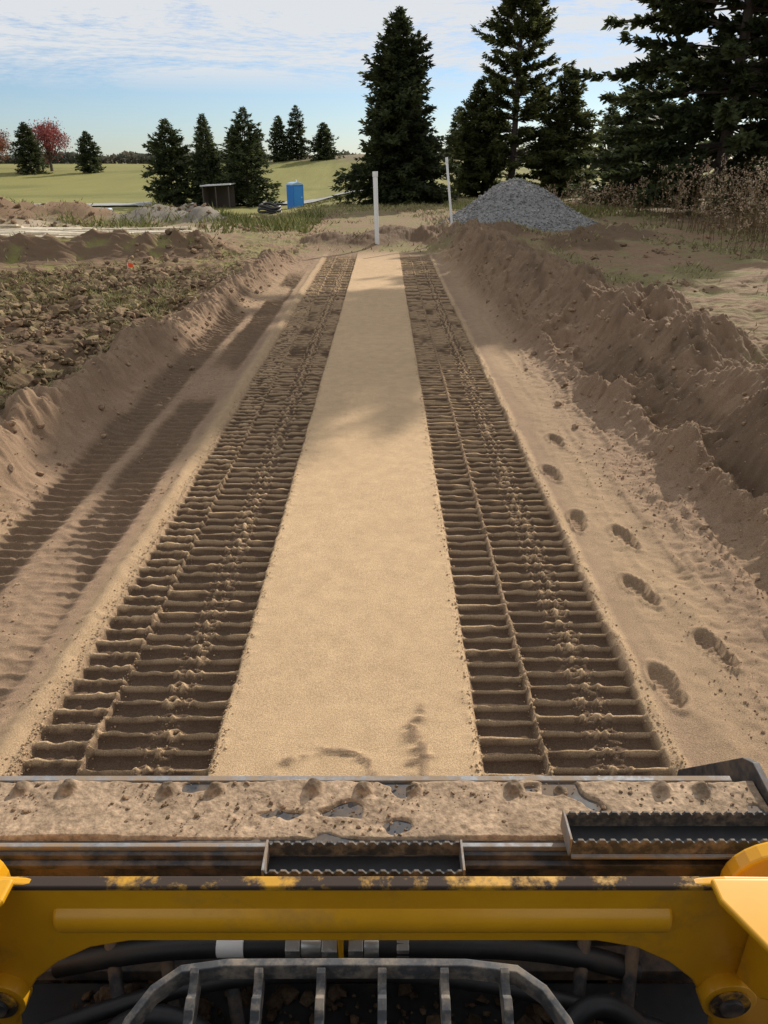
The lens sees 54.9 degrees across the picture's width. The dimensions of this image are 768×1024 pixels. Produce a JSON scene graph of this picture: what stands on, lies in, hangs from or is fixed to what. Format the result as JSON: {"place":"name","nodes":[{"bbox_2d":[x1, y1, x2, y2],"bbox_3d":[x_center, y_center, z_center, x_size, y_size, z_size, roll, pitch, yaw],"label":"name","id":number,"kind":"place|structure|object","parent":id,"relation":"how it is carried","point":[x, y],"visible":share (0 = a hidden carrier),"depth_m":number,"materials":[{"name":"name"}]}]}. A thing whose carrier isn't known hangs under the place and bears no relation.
{"place":"outdoors","nodes":[
{"label":"outdoors","id":0,"kind":"place"},
{"bbox_2d":[35,187,596,205],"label":"road","id":1,"kind":"structure","parent":0,"point":[147,203],"depth_m":74.75,"materials":[{"name":"grey asphalt"}]},
{"bbox_2d":[0,0,766,158],"label":"sky","id":2,"kind":"structure","parent":0,"point":[109,70],"materials":[{"name":"blue"}]},
{"bbox_2d":[0,154,767,982],"bbox_3d":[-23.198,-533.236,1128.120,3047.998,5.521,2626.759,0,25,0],"label":"ground","id":3,"kind":"structure","parent":0,"point":[354,664],"depth_m":4.74,"materials":[{"name":"beige soil"}]},
{"bbox_2d":[0,128,12,161],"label":"maple tree","id":4,"kind":"object","parent":3,"relation":"on","point":[4,145],"visible":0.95,"depth_m":147.97,"materials":[{"name":"red plant"}]},
{"bbox_2d":[6,122,52,175],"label":"spruce tree","id":5,"kind":"object","parent":3,"relation":"on","point":[30,145],"visible":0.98,"depth_m":132.18,"materials":[{"name":"green plant"}]},
{"bbox_2d":[23,116,73,170],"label":"maple tree","id":6,"kind":"object","parent":3,"relation":"on","point":[46,133],"visible":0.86,"depth_m":139.53,"materials":[{"name":"red plant"}]},
{"bbox_2d":[72,130,105,172],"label":"spruce tree","id":7,"kind":"object","parent":3,"relation":"on","point":[87,155],"visible":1,"depth_m":134.38,"materials":[{"name":"green plant"}]},
{"bbox_2d":[0,224,191,237],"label":"lumber boards","id":8,"kind":"object","parent":3,"relation":"on","point":[66,232],"visible":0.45,"depth_m":21.47,"materials":[{"name":"beige wood"}]},
{"bbox_2d":[0,265,234,399],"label":"sod grass","id":9,"kind":"structure","parent":3,"relation":"on","point":[65,295],"depth_m":11.31,"materials":[{"name":"plant"}]},
{"bbox_2d":[0,262,243,409],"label":"dirt clods","id":10,"kind":"object","parent":3,"relation":"on","point":[56,321],"visible":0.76,"depth_m":10.40,"materials":[{"name":"brown soil"}]},
{"bbox_2d":[0,197,299,277],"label":"dirt rubble","id":11,"kind":"object","parent":3,"relation":"on","point":[193,248],"visible":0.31,"depth_m":16.52,"materials":[{"name":"brown soil"}]},
{"bbox_2d":[139,118,196,205],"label":"spruce tree","id":12,"kind":"object","parent":3,"relation":"on","point":[168,160],"visible":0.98,"depth_m":71.61,"materials":[{"name":"green plant"}]},
{"bbox_2d":[186,121,223,201],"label":"spruce tree","id":13,"kind":"object","parent":3,"relation":"on","point":[209,159],"visible":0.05,"depth_m":78.84,"materials":[{"name":"green plant"}]},
{"bbox_2d":[181,113,229,204],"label":"spruce tree","id":14,"kind":"object","parent":3,"relation":"on","point":[203,136],"visible":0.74,"depth_m":71.84,"materials":[{"name":"green plant"}]},
{"bbox_2d":[200,183,235,207],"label":"open shelter","id":15,"kind":"object","parent":3,"relation":"on","point":[216,195],"visible":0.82,"depth_m":70.92,"materials":[{"name":"brown wood"}]},
{"bbox_2d":[220,127,249,201],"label":"spruce tree","id":16,"kind":"object","parent":3,"relation":"on","point":[227,156],"visible":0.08,"depth_m":75.31,"materials":[{"name":"green plant"}]},
{"bbox_2d":[219,106,284,207],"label":"spruce tree","id":17,"kind":"object","parent":3,"relation":"on","point":[253,192],"visible":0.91,"depth_m":70.63,"materials":[{"name":"green plant"}]},
{"bbox_2d":[248,134,269,160],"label":"spruce tree","id":18,"kind":"object","parent":3,"relation":"on","point":[262,148],"visible":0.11,"depth_m":138.85,"materials":[{"name":"green plant"}]},
{"bbox_2d":[257,202,281,213],"bbox_3d":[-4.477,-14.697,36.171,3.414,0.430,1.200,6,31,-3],"label":"pipe coil","id":19,"kind":"object","parent":3,"relation":"on","point":[269,209],"visible":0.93,"depth_m":35.76,"materials":[{"name":"black plastic"}]},
{"bbox_2d":[263,115,298,162],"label":"spruce tree","id":20,"kind":"object","parent":3,"relation":"on","point":[280,143],"visible":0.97,"depth_m":133.48,"materials":[{"name":"green plant"}]},
{"bbox_2d":[286,179,303,208],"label":"portable toilet","id":21,"kind":"object","parent":3,"relation":"on","point":[295,194],"visible":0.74,"depth_m":65.83,"materials":[{"name":"blue plastic"}]},
{"bbox_2d":[294,186,302,207],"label":"door","id":22,"kind":"structure","parent":21,"relation":"in","point":[298,200],"depth_m":65.82,"materials":[{"name":"blue plastic"}]},
{"bbox_2d":[285,105,312,159],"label":"spruce tree","id":23,"kind":"object","parent":3,"relation":"on","point":[299,149],"visible":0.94,"depth_m":134.81,"materials":[{"name":"green plant"}]},
{"bbox_2d":[306,122,343,161],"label":"spruce tree","id":24,"kind":"object","parent":3,"relation":"on","point":[322,145],"visible":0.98,"depth_m":131.76,"materials":[{"name":"green plant"}]},
{"bbox_2d":[2,302,686,775],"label":"sand crumbs","id":25,"kind":"object","parent":3,"relation":"on","point":[258,608],"visible":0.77,"depth_m":3.35,"materials":[{"name":"beige sand"}]},
{"bbox_2d":[56,195,645,232],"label":"weeds","id":26,"kind":"object","parent":3,"relation":"on","point":[294,219],"visible":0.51,"depth_m":24.98,"materials":[{"name":"green plant"}]},
{"bbox_2d":[0,147,736,163],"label":"distant treeline","id":27,"kind":"object","parent":3,"relation":"on","point":[129,157],"visible":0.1,"depth_m":265.53,"materials":[{"name":"green plant"}]},
{"bbox_2d":[372,171,378,244],"bbox_3d":[-0.200,-7.481,18.476,0.170,1.867,0.130,0,25,0],"label":"pvc vent pipe","id":28,"kind":"object","parent":3,"relation":"on","point":[375,195],"visible":0.81,"depth_m":18.37,"materials":[{"name":"white plastic"}]},
{"bbox_2d":[0,191,767,379],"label":"grass","id":29,"kind":"structure","parent":3,"relation":"on","point":[350,206],"depth_m":18.54,"materials":[{"name":"plant"}]},
{"bbox_2d":[0,226,767,697],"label":"sand lumps","id":30,"kind":"object","parent":3,"relation":"on","point":[574,426],"visible":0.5,"depth_m":7.02,"materials":[{"name":"brown sand"}]},
{"bbox_2d":[0,306,767,771],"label":"sand granules","id":31,"kind":"object","parent":3,"relation":"on","point":[588,506],"visible":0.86,"depth_m":4.70,"materials":[{"name":"brown sand"}]},
{"bbox_2d":[0,757,767,1023],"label":"track loader","id":32,"kind":"object","parent":3,"relation":"on","point":[417,899],"visible":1,"depth_m":1.78,"materials":[{"name":"metal"}]},
{"bbox_2d":[328,4,461,205],"bbox_3d":[0.469,-19.894,37.186,6.949,9.372,6.621,0,25,0],"label":"spruce tree","id":33,"kind":"object","parent":3,"relation":"on","point":[402,157],"visible":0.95,"depth_m":36.27,"materials":[{"name":"green plant"}]},
{"bbox_2d":[445,157,452,223],"bbox_3d":[1.722,-8.176,19.364,0.314,2.012,0.071,0,25,0],"label":"pvc vent pipe","id":34,"kind":"object","parent":3,"relation":"on","point":[448,184],"visible":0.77,"depth_m":19.24,"materials":[{"name":"white plastic"}]},
{"bbox_2d":[443,106,462,158],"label":"spruce tree","id":35,"kind":"object","parent":3,"relation":"on","point":[453,125],"visible":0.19,"depth_m":132.49,"materials":[{"name":"green plant"}]},
{"bbox_2d":[443,78,511,197],"bbox_3d":[5.592,-22.198,44.448,4.406,6.847,5.759,0,25,0],"label":"spruce tree","id":36,"kind":"object","parent":3,"relation":"on","point":[474,173],"visible":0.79,"depth_m":44.02,"materials":[{"name":"green plant"}]},
{"bbox_2d":[459,0,577,185],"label":"pine tree","id":37,"kind":"object","parent":3,"relation":"on","point":[536,26],"visible":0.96,"depth_m":41.94,"materials":[{"name":"green plant"}]},
{"bbox_2d":[439,177,597,231],"bbox_3d":[3.977,-8.868,21.692,5.330,1.736,5.000,0,25,0],"label":"gravel pile","id":38,"kind":"object","parent":3,"relation":"on","point":[522,201],"visible":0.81,"depth_m":20.72,"materials":[{"name":"grey gravel"}]},
{"bbox_2d":[519,65,607,196],"bbox_3d":[10.889,-22.628,44.650,5.020,7.701,6.610,21,32,37],"label":"spruce tree","id":39,"kind":"object","parent":3,"relation":"on","point":[559,172],"visible":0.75,"depth_m":43.91,"materials":[{"name":"green plant"}]},
{"bbox_2d":[585,104,620,170],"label":"spruce tree","id":40,"kind":"object","parent":3,"relation":"on","point":[611,109],"visible":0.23,"depth_m":124.16,"materials":[{"name":"green plant"}]},
{"bbox_2d":[561,49,704,207],"bbox_3d":[12.897,-18.633,36.382,5.952,7.667,7.745,-15,29,-29],"label":"spruce tree","id":41,"kind":"object","parent":3,"relation":"on","point":[634,113],"visible":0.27,"depth_m":35.99,"materials":[{"name":"green plant"}]},
{"bbox_2d":[527,220,767,293],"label":"grass","id":42,"kind":"structure","parent":3,"relation":"on","point":[685,283],"depth_m":15.60,"materials":[{"name":"plant"}]},
{"bbox_2d":[548,175,763,220],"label":"dry weeds","id":43,"kind":"object","parent":3,"relation":"on","point":[597,203],"visible":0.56,"depth_m":26.44,"materials":[{"name":"brown plant"}]},
{"bbox_2d":[562,0,767,214],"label":"pine tree","id":44,"kind":"object","parent":3,"relation":"on","point":[739,81],"visible":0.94,"depth_m":25.66,"materials":[{"name":"green plant"}]},
{"bbox_2d":[642,153,767,259],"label":"goldenrod plants","id":45,"kind":"object","parent":3,"relation":"on","point":[758,218],"visible":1,"depth_m":19.74,"materials":[{"name":"brown plant"}]},
{"bbox_2d":[642,0,767,210],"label":"pine tree","id":46,"kind":"object","parent":3,"relation":"on","point":[751,57],"visible":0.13,"depth_m":28.18,"materials":[{"name":"green plant"}]},
{"bbox_2d":[704,98,767,206],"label":"spruce tree","id":47,"kind":"object","parent":3,"relation":"on","point":[759,164],"visible":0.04,"depth_m":32.73,"materials":[{"name":"green plant"}]}
]}

